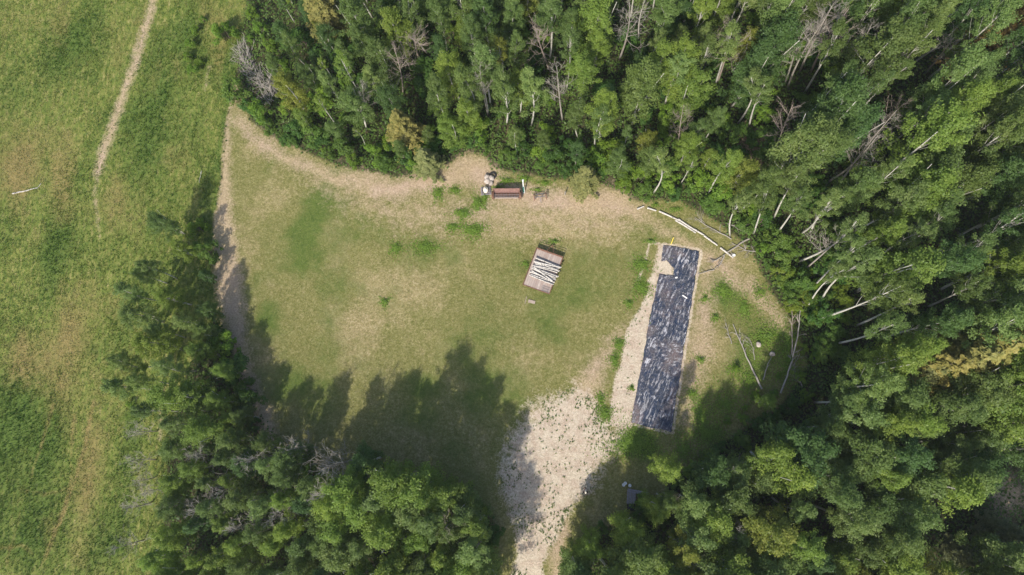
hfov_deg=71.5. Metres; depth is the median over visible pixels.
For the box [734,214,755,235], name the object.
shrub
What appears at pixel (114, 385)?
aspen tree
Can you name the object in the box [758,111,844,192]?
broadleaf tree
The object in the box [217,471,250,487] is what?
aspen tree
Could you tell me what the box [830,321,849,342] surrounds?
shrub
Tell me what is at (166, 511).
broadleaf tree
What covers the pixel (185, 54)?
shrub
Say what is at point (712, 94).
shrub
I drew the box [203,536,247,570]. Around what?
broadleaf tree
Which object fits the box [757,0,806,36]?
aspen tree
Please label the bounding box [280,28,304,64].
aspen tree
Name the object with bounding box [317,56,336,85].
aspen tree
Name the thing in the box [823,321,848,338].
shrub
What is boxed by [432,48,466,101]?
broadleaf tree
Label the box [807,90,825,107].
shrub
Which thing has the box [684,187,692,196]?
shrub
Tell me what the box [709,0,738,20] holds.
shrub
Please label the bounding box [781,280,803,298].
shrub
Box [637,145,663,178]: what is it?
broadleaf tree
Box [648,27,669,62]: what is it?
aspen tree
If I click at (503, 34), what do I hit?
broadleaf tree
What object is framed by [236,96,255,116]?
shrub
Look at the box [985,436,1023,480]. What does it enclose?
broadleaf tree
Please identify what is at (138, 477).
dead tree
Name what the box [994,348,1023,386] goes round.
broadleaf tree
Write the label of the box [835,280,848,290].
shrub
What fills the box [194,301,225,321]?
broadleaf tree
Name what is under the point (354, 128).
aspen tree
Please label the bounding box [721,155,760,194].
broadleaf tree
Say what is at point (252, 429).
shrub
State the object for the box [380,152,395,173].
shrub
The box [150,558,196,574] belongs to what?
broadleaf tree
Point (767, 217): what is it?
shrub
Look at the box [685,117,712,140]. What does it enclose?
aspen tree
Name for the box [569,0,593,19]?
aspen tree
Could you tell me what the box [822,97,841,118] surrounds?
shrub
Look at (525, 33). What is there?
shrub
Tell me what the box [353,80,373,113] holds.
dead tree
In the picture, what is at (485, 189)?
pallet tank
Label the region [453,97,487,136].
broadleaf tree
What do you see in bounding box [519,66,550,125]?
aspen tree
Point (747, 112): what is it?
shrub
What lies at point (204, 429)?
broadleaf tree
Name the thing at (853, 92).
broadleaf tree
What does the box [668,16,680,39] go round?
shrub
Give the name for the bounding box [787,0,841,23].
broadleaf tree
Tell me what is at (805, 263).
shrub
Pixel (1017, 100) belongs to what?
aspen tree
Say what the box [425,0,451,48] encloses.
aspen tree
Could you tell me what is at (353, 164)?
shrub
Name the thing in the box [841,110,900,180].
dead tree
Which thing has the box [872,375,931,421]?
aspen tree
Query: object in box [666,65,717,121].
broadleaf tree
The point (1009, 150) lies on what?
broadleaf tree
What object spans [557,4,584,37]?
shrub
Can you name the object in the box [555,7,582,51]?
aspen tree
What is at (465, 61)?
shrub
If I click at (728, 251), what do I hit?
fallen branch
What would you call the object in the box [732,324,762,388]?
fallen pole
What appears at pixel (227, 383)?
shrub
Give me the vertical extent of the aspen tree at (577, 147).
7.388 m
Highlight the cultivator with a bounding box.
[533,192,546,200]
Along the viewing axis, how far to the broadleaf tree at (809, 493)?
66.36 m
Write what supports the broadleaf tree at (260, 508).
on the forest floor
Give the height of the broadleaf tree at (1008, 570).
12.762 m
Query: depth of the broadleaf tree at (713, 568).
63.87 m
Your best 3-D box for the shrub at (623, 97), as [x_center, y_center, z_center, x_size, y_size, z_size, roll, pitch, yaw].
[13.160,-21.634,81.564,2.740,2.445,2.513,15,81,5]
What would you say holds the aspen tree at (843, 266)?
on the forest floor
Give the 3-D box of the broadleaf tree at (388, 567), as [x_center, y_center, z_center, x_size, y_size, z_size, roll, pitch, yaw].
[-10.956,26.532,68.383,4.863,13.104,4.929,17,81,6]
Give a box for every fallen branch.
[690,205,731,238]
[699,255,724,273]
[706,238,749,266]
[722,319,731,343]
[730,241,755,257]
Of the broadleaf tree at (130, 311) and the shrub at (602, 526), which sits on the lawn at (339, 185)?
the shrub at (602, 526)
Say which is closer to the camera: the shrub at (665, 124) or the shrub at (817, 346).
the shrub at (817, 346)
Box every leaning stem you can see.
[780,306,806,392]
[786,314,794,356]
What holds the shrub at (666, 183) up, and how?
on the forest floor
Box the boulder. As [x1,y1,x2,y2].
[484,178,489,183]
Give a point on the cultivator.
(540, 196)
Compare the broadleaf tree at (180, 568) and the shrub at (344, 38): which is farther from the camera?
the shrub at (344, 38)
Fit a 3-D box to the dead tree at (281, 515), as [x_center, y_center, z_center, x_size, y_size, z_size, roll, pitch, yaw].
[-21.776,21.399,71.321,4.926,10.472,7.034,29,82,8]
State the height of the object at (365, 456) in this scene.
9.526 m
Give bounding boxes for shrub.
[125,401,135,407]
[183,52,194,62]
[184,38,195,47]
[187,64,199,74]
[187,217,211,239]
[190,25,198,36]
[190,239,223,264]
[194,59,204,66]
[199,15,207,22]
[209,329,241,362]
[210,21,239,46]
[212,320,225,332]
[220,73,250,106]
[220,351,249,384]
[223,376,238,385]
[232,399,250,410]
[233,376,267,407]
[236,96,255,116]
[245,3,258,19]
[245,417,261,431]
[247,34,255,43]
[247,98,272,124]
[252,20,266,37]
[260,118,276,135]
[262,38,279,52]
[266,56,288,72]
[277,99,293,115]
[278,134,290,146]
[279,27,323,56]
[283,118,308,142]
[287,136,300,148]
[299,125,329,148]
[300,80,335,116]
[303,458,314,471]
[303,458,329,477]
[314,134,330,149]
[320,145,336,161]
[321,43,355,74]
[331,137,353,155]
[336,74,356,89]
[337,27,348,45]
[339,111,356,126]
[344,40,363,58]
[345,152,363,170]
[354,72,370,91]
[362,143,389,168]
[373,153,390,171]
[374,2,401,39]
[377,134,395,155]
[378,0,392,9]
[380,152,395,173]
[387,139,421,166]
[404,155,417,170]
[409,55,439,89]
[410,74,432,98]
[413,20,436,42]
[416,139,430,150]
[417,0,440,27]
[420,122,435,137]
[425,134,445,154]
[427,95,446,115]
[435,116,470,147]
[441,23,460,41]
[449,141,460,153]
[450,5,469,20]
[455,54,471,71]
[463,116,489,145]
[466,131,481,148]
[475,84,491,100]
[478,142,491,155]
[484,522,498,541]
[486,525,505,546]
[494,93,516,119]
[498,146,511,161]
[506,127,525,147]
[506,150,516,163]
[508,17,531,42]
[512,135,532,159]
[518,75,546,113]
[522,27,550,54]
[525,46,545,74]
[530,141,545,162]
[534,157,546,172]
[539,89,555,105]
[539,121,556,142]
[542,136,564,161]
[545,159,557,171]
[556,158,572,178]
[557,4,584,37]
[558,135,574,156]
[566,52,585,76]
[569,137,597,172]
[575,32,588,53]
[582,144,607,172]
[590,79,615,99]
[592,519,608,535]
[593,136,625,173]
[596,164,607,180]
[603,156,634,179]
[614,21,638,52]
[615,172,632,194]
[617,87,632,106]
[618,160,634,177]
[624,165,655,187]
[628,42,648,62]
[629,503,646,523]
[634,177,653,203]
[634,492,643,508]
[639,106,654,125]
[653,183,663,197]
[654,130,670,146]
[655,77,671,98]
[655,172,681,194]
[656,156,679,179]
[657,98,685,133]
[659,511,670,528]
[664,128,684,149]
[667,185,682,202]
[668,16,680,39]
[671,117,705,151]
[671,474,683,489]
[682,459,694,478]
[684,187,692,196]
[686,165,714,192]
[688,81,719,104]
[690,175,710,190]
[693,97,716,114]
[696,48,721,82]
[700,196,714,211]
[703,199,728,214]
[705,105,732,132]
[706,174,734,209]
[707,138,725,164]
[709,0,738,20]
[713,47,727,56]
[715,121,754,144]
[723,416,731,424]
[725,145,750,161]
[732,213,744,226]
[733,363,739,371]
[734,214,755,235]
[740,95,766,118]
[741,203,760,221]
[741,405,749,410]
[741,444,753,455]
[744,131,757,148]
[746,11,767,29]
[750,208,772,230]
[750,390,760,399]
[751,105,778,128]
[751,124,784,159]
[754,242,771,256]
[759,223,798,251]
[761,70,778,95]
[762,407,782,427]
[763,258,776,269]
[769,235,804,271]
[769,389,778,396]
[770,265,798,285]
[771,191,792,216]
[772,45,807,69]
[772,273,789,285]
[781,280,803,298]
[782,288,801,309]
[783,298,804,314]
[784,265,815,300]
[791,89,809,114]
[794,372,806,383]
[797,35,814,58]
[797,260,807,270]
[798,198,812,213]
[798,290,812,305]
[798,342,809,354]
[799,388,814,402]
[801,279,823,293]
[801,290,819,311]
[802,35,836,70]
[803,2,844,29]
[803,301,828,319]
[803,313,817,328]
[804,173,824,189]
[805,179,829,206]
[806,295,843,327]
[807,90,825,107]
[809,347,827,364]
[810,333,827,356]
[812,242,832,266]
[812,249,856,284]
[814,329,838,345]
[816,288,837,303]
[816,341,838,364]
[821,64,844,88]
[821,245,835,262]
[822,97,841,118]
[822,282,846,300]
[823,218,851,245]
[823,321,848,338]
[824,47,846,63]
[829,311,851,323]
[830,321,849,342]
[832,293,855,307]
[834,306,851,325]
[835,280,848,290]
[835,357,843,365]
[840,15,860,39]
[843,158,861,174]
[853,135,876,160]
[854,258,873,290]
[855,220,892,250]
[856,29,872,41]
[863,117,889,144]
[866,97,885,116]
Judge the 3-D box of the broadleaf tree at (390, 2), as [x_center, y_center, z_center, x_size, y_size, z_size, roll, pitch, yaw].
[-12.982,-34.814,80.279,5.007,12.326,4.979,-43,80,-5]
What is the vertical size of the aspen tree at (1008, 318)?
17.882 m
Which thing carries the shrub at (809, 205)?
on the forest floor
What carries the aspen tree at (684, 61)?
on the forest floor
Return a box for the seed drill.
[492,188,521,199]
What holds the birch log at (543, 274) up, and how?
on the birch log
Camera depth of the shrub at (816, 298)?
75.74 m
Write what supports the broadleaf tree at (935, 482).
on the forest floor
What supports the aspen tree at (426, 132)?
on the forest floor
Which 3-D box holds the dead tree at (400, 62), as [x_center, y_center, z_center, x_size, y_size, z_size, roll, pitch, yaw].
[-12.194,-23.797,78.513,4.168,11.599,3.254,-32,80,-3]
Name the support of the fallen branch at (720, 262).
on the lawn at (339, 185)
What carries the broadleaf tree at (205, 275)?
on the lawn at (339, 185)
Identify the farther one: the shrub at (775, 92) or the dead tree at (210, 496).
the shrub at (775, 92)
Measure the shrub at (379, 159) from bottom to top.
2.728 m
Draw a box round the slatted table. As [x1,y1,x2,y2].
[626,492,635,503]
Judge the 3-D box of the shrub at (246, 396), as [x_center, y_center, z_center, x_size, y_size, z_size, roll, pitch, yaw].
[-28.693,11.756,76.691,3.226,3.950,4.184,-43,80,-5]
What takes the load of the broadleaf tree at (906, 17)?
on the forest floor
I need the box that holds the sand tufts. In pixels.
[501,258,677,574]
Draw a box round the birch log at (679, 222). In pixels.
[675,220,695,232]
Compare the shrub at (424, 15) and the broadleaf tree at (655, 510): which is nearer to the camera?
the broadleaf tree at (655, 510)
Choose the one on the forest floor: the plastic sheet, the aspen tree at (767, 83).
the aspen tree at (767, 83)
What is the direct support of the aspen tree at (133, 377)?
on the meadow
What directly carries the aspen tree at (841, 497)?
on the forest floor
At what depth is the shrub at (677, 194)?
79.05 m
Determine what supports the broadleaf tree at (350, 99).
on the forest floor
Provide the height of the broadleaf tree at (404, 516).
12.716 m
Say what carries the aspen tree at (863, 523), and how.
on the forest floor
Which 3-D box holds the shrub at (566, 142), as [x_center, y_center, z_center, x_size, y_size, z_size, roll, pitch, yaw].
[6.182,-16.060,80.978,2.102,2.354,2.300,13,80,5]
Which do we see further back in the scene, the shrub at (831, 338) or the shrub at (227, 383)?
the shrub at (227, 383)
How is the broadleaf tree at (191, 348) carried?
on the forest floor
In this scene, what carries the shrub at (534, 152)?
on the forest floor
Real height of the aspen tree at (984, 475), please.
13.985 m
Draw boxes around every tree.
[100,377,149,400]
[105,351,153,373]
[108,517,153,561]
[112,280,155,307]
[115,301,166,332]
[120,451,156,478]
[120,484,153,524]
[122,367,169,390]
[123,417,157,442]
[127,326,184,362]
[129,268,168,284]
[129,401,177,420]
[132,258,177,278]
[132,471,156,490]
[136,541,186,574]
[138,478,163,496]
[141,319,185,341]
[142,373,205,418]
[145,210,184,241]
[147,513,196,552]
[150,353,198,382]
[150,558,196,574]
[151,284,192,313]
[152,488,200,522]
[156,434,196,461]
[158,411,193,438]
[158,471,199,497]
[162,495,197,519]
[168,378,212,411]
[169,239,200,263]
[170,310,204,332]
[176,456,214,482]
[180,410,231,447]
[180,436,218,478]
[182,513,217,534]
[183,338,220,366]
[184,477,228,521]
[184,548,212,571]
[185,401,216,420]
[191,319,222,342]
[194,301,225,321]
[194,472,217,492]
[194,496,227,524]
[198,269,217,282]
[199,563,228,574]
[202,386,239,412]
[202,442,222,455]
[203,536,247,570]
[207,357,240,381]
[208,469,253,501]
[209,448,243,468]
[210,511,247,535]
[213,422,254,455]
[217,408,236,428]
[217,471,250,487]
[220,476,265,516]
[221,511,267,535]
[222,525,259,560]
[223,550,264,574]
[227,442,269,482]
[228,405,259,430]
[231,436,287,473]
[241,520,275,546]
[247,484,285,525]
[248,559,288,574]
[251,429,285,458]
[254,455,280,481]
[256,531,296,557]
[261,464,312,528]
[264,52,287,79]
[268,463,305,488]
[268,487,300,510]
[270,67,310,112]
[271,20,290,46]
[271,439,316,474]
[271,508,308,544]
[275,429,321,458]
[277,0,294,22]
[277,545,325,574]
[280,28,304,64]
[285,528,320,564]
[290,483,321,515]
[292,107,312,128]
[295,60,325,92]
[295,471,339,505]
[297,0,314,26]
[299,441,354,480]
[302,0,354,49]
[303,498,341,539]
[303,527,345,560]
[307,50,321,69]
[307,452,367,503]
[310,564,345,574]
[311,94,333,120]
[311,493,356,524]
[313,498,360,548]
[314,22,346,60]
[315,464,369,523]
[316,69,343,105]
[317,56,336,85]
[319,528,379,574]
[323,116,348,140]
[332,84,375,130]
[333,38,356,74]
[333,48,365,101]
[336,0,380,57]
[343,477,397,532]
[344,527,374,563]
[345,559,375,574]
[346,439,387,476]
[349,0,366,27]
[349,24,368,57]
[352,126,364,142]
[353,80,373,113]
[359,484,399,515]
[359,508,412,552]
[362,35,402,88]
[362,64,383,97]
[362,455,426,516]
[370,539,417,574]
[372,0,386,23]
[372,81,407,118]
[378,5,424,64]
[381,41,415,94]
[385,0,402,12]
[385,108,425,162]
[388,483,432,534]
[391,139,405,157]
[392,461,449,512]
[395,25,429,62]
[396,0,426,52]
[401,538,442,574]
[402,529,438,556]
[411,504,452,544]
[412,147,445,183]
[417,0,456,26]
[420,125,435,144]
[424,473,474,521]
[424,540,454,568]
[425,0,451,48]
[425,71,453,115]
[426,34,452,70]
[430,560,457,574]
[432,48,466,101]
[435,509,458,542]
[435,515,468,552]
[437,108,467,148]
[443,0,473,34]
[443,538,482,574]
[449,485,493,526]
[451,15,475,53]
[452,61,485,112]
[452,517,495,573]
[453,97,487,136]
[459,12,486,56]
[460,507,489,540]
[467,0,500,52]
[468,39,505,105]
[468,546,506,574]
[469,57,489,111]
[469,60,492,115]
[480,0,511,41]
[484,26,513,70]
[488,69,521,124]
[492,35,507,72]
[501,0,527,51]
[506,28,529,71]
[507,124,523,152]
[509,65,529,112]
[517,0,541,28]
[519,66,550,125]
[523,15,554,70]
[533,0,566,58]
[534,129,551,149]
[541,61,577,120]
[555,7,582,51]
[557,538,593,574]
[559,24,580,88]
[563,50,602,103]
[565,97,586,137]
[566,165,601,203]
[568,557,596,574]
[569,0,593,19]
[569,0,616,61]
[569,139,584,164]
[571,523,608,562]
[583,87,619,142]
[585,103,614,146]
[586,28,610,75]
[595,554,636,574]
[603,83,620,112]
[604,144,631,178]
[605,530,665,574]
[607,508,648,548]
[608,0,620,22]
[614,0,657,60]
[617,54,669,125]
[619,125,633,145]
[621,540,695,574]
[633,0,651,40]
[633,50,644,67]
[636,129,657,150]
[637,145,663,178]
[638,488,671,528]
[644,37,678,98]
[646,451,682,485]
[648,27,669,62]
[649,0,684,51]
[649,147,672,193]
[656,487,681,512]
[657,30,703,103]
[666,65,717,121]
[666,507,723,555]
[666,524,702,569]
[666,567,680,574]
[668,51,698,97]
[668,104,692,141]
[669,23,689,57]
[671,0,699,26]
[672,130,704,166]
[672,475,717,523]
[672,565,703,574]
[677,487,734,545]
[681,155,697,182]
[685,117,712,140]
[686,0,717,38]
[687,21,713,67]
[687,448,732,494]
[689,33,718,91]
[691,548,750,574]
[693,533,762,574]
[698,147,717,169]
[699,0,736,36]
[704,105,727,137]
[705,16,749,83]
[707,147,744,193]
[711,474,761,521]
[714,450,751,487]
[715,19,742,82]
[717,35,778,111]
[717,516,744,542]
[717,545,783,574]
[720,0,757,45]
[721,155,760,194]
[722,523,753,553]
[727,186,753,236]
[731,26,758,72]
[731,503,802,564]
[733,456,784,497]
[737,65,762,123]
[740,164,783,209]
[741,440,798,480]
[744,0,786,51]
[744,527,804,574]
[745,5,805,86]
[747,438,816,499]
[748,75,774,127]
[752,180,777,233]
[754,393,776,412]
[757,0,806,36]
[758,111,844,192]
[759,416,841,492]
[760,16,819,84]
[763,97,803,147]
[771,490,817,523]
[773,162,809,218]
[774,184,814,236]
[779,467,827,500]
[781,109,838,168]
[785,66,875,161]
[786,528,829,574]
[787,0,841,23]
[787,12,831,87]
[793,536,836,574]
[794,0,831,24]
[794,564,830,574]
[798,0,847,73]
[798,211,869,262]
[800,127,857,173]
[800,188,842,233]
[803,17,849,92]
[805,222,856,267]
[806,409,845,444]
[808,0,859,73]
[808,262,850,306]
[808,434,837,463]
[809,185,853,233]
[812,59,859,110]
[812,530,860,574]
[813,383,868,414]
[813,461,866,511]
[813,495,884,543]
[815,235,866,283]
[815,384,891,432]
[820,243,883,299]
[821,101,886,168]
[821,165,883,216]
[822,0,864,30]
[822,274,916,317]
[824,457,865,495]
[826,529,886,574]
[827,12,923,102]
[827,422,899,483]
[828,131,885,182]
[832,360,906,407]
[832,556,877,574]
[839,310,910,343]
[840,331,931,385]
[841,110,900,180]
[843,16,883,77]
[843,476,905,530]
[844,244,946,309]
[846,0,898,42]
[849,401,921,449]
[851,215,907,252]
[854,179,932,232]
[854,286,925,326]
[855,382,949,441]
[855,524,929,574]
[856,152,914,198]
[857,431,937,483]
[857,458,912,493]
[861,163,961,229]
[862,68,895,99]
[862,524,929,561]
[863,0,922,59]
[865,56,916,104]
[867,0,937,66]
[869,17,945,94]
[870,97,984,188]
[871,335,976,396]
[871,467,950,512]
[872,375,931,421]
[873,217,939,261]
[874,0,941,30]
[875,486,947,539]
[876,89,954,154]
[878,93,912,127]
[879,0,957,75]
[882,409,945,442]
[883,299,976,338]
[884,144,965,204]
[885,347,948,388]
[890,39,991,129]
[890,331,952,365]
[893,326,1004,402]
[894,0,962,58]
[894,236,989,285]
[898,76,998,153]
[901,201,959,247]
[903,315,1023,392]
[907,187,967,230]
[910,459,985,517]
[911,545,955,574]
[915,420,972,456]
[916,0,992,60]
[920,439,961,479]
[922,122,975,155]
[922,382,989,432]
[924,22,964,76]
[926,0,1023,79]
[926,160,1001,217]
[928,269,994,306]
[930,23,1012,83]
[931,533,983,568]
[933,207,1023,251]
[933,452,1003,496]
[936,559,969,574]
[937,246,1023,296]
[937,367,1021,431]
[939,0,1018,58]
[941,71,1020,133]
[945,1,1023,77]
[946,48,1003,100]
[946,418,1012,455]
[947,0,982,17]
[948,447,1009,499]
[950,66,1023,149]
[951,295,1023,351]
[952,305,1023,367]
[952,564,999,574]
[953,47,1007,94]
[953,105,1023,165]
[953,529,1023,574]
[955,230,999,256]
[956,90,1023,150]
[956,150,1023,204]
[956,349,1023,424]
[958,187,1023,236]
[958,386,1023,450]
[960,231,1023,278]
[961,277,1023,328]
[962,124,1023,170]
[965,154,1023,201]
[965,509,1023,548]
[966,119,1023,169]
[971,563,1019,574]
[974,23,1023,79]
[977,191,1023,230]
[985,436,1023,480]
[987,221,1023,257]
[991,144,1023,193]
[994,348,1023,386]
[1002,218,1023,242]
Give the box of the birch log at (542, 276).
[532,270,553,282]
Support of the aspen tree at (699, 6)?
on the forest floor
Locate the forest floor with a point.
(695, 204)
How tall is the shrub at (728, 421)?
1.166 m
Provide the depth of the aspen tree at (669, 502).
67.08 m
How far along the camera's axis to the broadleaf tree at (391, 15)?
76.97 m
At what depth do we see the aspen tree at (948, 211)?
66.32 m
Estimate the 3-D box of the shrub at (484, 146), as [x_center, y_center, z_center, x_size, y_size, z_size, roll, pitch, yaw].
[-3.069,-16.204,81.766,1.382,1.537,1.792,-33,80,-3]
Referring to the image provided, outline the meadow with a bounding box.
[0,0,247,574]
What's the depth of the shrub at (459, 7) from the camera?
84.02 m
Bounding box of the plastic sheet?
[631,245,698,431]
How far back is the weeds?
76.64 m
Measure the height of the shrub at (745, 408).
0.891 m
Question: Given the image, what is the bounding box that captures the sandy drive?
[502,240,703,574]
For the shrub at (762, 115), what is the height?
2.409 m
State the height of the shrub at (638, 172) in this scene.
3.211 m
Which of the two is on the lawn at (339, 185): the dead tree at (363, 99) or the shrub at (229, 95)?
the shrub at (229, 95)
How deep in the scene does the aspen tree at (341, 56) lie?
74.67 m
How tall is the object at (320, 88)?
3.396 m
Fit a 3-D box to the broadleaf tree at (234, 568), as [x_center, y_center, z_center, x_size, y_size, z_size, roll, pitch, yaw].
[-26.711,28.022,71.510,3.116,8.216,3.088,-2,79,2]
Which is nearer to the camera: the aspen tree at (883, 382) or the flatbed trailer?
the aspen tree at (883, 382)
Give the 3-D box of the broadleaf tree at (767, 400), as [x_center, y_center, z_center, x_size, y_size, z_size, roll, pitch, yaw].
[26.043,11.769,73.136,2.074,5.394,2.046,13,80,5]
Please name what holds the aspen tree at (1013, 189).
on the forest floor
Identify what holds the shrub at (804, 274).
on the forest floor
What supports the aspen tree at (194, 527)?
on the forest floor
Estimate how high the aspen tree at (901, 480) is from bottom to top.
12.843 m
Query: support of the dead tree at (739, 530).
on the forest floor
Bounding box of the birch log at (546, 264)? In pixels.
[534,261,560,267]
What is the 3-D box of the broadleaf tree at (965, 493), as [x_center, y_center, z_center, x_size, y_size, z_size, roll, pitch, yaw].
[40.231,18.403,67.088,5.412,13.759,5.676,-32,80,-3]
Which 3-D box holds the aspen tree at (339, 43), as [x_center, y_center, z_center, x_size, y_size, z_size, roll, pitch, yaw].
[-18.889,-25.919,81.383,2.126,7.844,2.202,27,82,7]
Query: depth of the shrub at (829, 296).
76.00 m
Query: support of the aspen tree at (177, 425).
on the forest floor
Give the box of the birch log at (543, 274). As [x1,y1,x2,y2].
[534,267,554,282]
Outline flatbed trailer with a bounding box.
[523,245,562,293]
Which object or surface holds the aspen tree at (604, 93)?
on the forest floor
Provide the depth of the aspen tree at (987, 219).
68.94 m
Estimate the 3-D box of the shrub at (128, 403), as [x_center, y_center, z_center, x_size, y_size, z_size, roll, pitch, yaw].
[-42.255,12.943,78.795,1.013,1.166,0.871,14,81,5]
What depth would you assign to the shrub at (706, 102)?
80.24 m
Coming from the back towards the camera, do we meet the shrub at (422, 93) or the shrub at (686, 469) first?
the shrub at (422, 93)
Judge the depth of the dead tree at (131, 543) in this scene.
73.10 m
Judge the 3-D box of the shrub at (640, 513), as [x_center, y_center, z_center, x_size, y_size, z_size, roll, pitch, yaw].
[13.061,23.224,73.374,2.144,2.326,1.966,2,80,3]
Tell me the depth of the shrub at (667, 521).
72.64 m
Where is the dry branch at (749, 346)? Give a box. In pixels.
[741,333,755,359]
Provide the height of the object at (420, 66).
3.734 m
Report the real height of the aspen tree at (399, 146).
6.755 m
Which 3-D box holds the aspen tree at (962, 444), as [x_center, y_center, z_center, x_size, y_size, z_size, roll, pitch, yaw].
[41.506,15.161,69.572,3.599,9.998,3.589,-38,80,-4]
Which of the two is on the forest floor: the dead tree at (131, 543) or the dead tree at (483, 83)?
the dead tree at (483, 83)
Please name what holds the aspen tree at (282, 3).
on the forest floor
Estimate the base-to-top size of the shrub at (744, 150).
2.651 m
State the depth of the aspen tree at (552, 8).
75.67 m
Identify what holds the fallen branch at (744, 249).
on the lawn at (339, 185)
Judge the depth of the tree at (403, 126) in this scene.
78.32 m
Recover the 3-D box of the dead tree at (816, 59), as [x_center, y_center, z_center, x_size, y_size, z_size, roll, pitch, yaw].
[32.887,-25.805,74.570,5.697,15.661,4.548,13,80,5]
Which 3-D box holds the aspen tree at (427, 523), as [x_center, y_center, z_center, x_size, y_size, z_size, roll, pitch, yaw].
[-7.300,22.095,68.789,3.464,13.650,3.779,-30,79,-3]
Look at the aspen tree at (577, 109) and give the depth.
75.22 m
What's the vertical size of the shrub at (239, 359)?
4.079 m
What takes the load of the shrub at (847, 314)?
on the forest floor
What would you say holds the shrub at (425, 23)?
on the forest floor
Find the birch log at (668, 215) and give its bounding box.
[659,210,678,220]
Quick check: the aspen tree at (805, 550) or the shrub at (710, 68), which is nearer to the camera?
the aspen tree at (805, 550)
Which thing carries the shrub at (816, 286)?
on the forest floor
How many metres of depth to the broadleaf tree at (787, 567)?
63.49 m
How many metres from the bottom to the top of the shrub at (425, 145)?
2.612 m
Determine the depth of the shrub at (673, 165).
78.63 m
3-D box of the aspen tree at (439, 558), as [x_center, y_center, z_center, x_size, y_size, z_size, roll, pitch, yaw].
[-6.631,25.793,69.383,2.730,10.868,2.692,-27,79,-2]
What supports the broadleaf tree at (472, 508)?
on the forest floor
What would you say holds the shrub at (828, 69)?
on the forest floor
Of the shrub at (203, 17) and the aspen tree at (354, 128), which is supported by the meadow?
the shrub at (203, 17)
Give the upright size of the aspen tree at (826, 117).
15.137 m
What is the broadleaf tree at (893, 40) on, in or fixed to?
on the forest floor
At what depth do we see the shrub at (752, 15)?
82.13 m
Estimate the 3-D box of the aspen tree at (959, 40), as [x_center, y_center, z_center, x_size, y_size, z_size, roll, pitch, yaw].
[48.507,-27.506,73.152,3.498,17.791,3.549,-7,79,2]
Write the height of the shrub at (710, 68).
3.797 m
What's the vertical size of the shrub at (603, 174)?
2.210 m
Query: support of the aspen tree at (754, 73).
on the forest floor
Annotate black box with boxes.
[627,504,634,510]
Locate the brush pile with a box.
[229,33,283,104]
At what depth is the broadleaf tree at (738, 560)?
64.30 m
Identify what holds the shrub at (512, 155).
on the forest floor
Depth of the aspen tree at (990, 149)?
67.91 m
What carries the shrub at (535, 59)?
on the forest floor
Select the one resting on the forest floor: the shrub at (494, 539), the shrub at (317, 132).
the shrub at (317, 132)
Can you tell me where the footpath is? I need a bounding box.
[93,0,155,175]
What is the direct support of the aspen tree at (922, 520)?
on the forest floor
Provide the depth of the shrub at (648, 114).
80.69 m
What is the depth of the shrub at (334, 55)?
83.58 m
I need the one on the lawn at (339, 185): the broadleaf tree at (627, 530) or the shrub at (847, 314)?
the broadleaf tree at (627, 530)
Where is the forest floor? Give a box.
[165,0,1023,574]
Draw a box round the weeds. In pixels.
[378,171,825,477]
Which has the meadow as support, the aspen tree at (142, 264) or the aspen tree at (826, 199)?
the aspen tree at (142, 264)
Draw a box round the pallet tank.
[481,186,490,194]
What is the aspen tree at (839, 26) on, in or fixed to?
on the forest floor
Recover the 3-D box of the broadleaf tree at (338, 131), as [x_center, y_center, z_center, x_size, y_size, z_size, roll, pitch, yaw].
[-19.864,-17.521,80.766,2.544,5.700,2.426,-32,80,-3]
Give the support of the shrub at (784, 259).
on the forest floor
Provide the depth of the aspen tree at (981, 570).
65.58 m
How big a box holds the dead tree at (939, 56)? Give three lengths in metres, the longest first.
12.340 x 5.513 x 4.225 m
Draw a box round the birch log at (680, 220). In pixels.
[678,219,696,231]
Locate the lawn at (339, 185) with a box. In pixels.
[211,83,807,574]
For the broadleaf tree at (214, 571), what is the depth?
71.10 m
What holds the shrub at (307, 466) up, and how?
on the lawn at (339, 185)
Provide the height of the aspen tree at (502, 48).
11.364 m
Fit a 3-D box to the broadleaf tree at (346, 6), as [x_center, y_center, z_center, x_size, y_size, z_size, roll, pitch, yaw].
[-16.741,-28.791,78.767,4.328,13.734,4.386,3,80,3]
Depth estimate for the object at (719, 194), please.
77.17 m
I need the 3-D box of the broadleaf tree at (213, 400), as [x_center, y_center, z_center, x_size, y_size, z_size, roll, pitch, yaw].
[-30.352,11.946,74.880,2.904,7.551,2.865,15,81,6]
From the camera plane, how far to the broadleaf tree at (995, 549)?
65.34 m
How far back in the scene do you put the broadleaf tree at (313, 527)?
67.81 m
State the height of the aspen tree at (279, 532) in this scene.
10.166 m
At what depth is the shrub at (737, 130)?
79.41 m
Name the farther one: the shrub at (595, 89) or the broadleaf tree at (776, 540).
the shrub at (595, 89)
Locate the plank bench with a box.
[627,488,644,493]
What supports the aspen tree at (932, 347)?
on the forest floor
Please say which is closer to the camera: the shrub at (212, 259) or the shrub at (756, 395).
the shrub at (756, 395)
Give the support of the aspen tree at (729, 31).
on the forest floor
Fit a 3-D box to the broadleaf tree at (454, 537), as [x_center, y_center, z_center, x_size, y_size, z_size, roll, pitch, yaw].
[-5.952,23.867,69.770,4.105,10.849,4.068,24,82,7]
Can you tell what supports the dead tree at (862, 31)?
on the forest floor
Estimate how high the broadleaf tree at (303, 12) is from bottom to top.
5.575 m

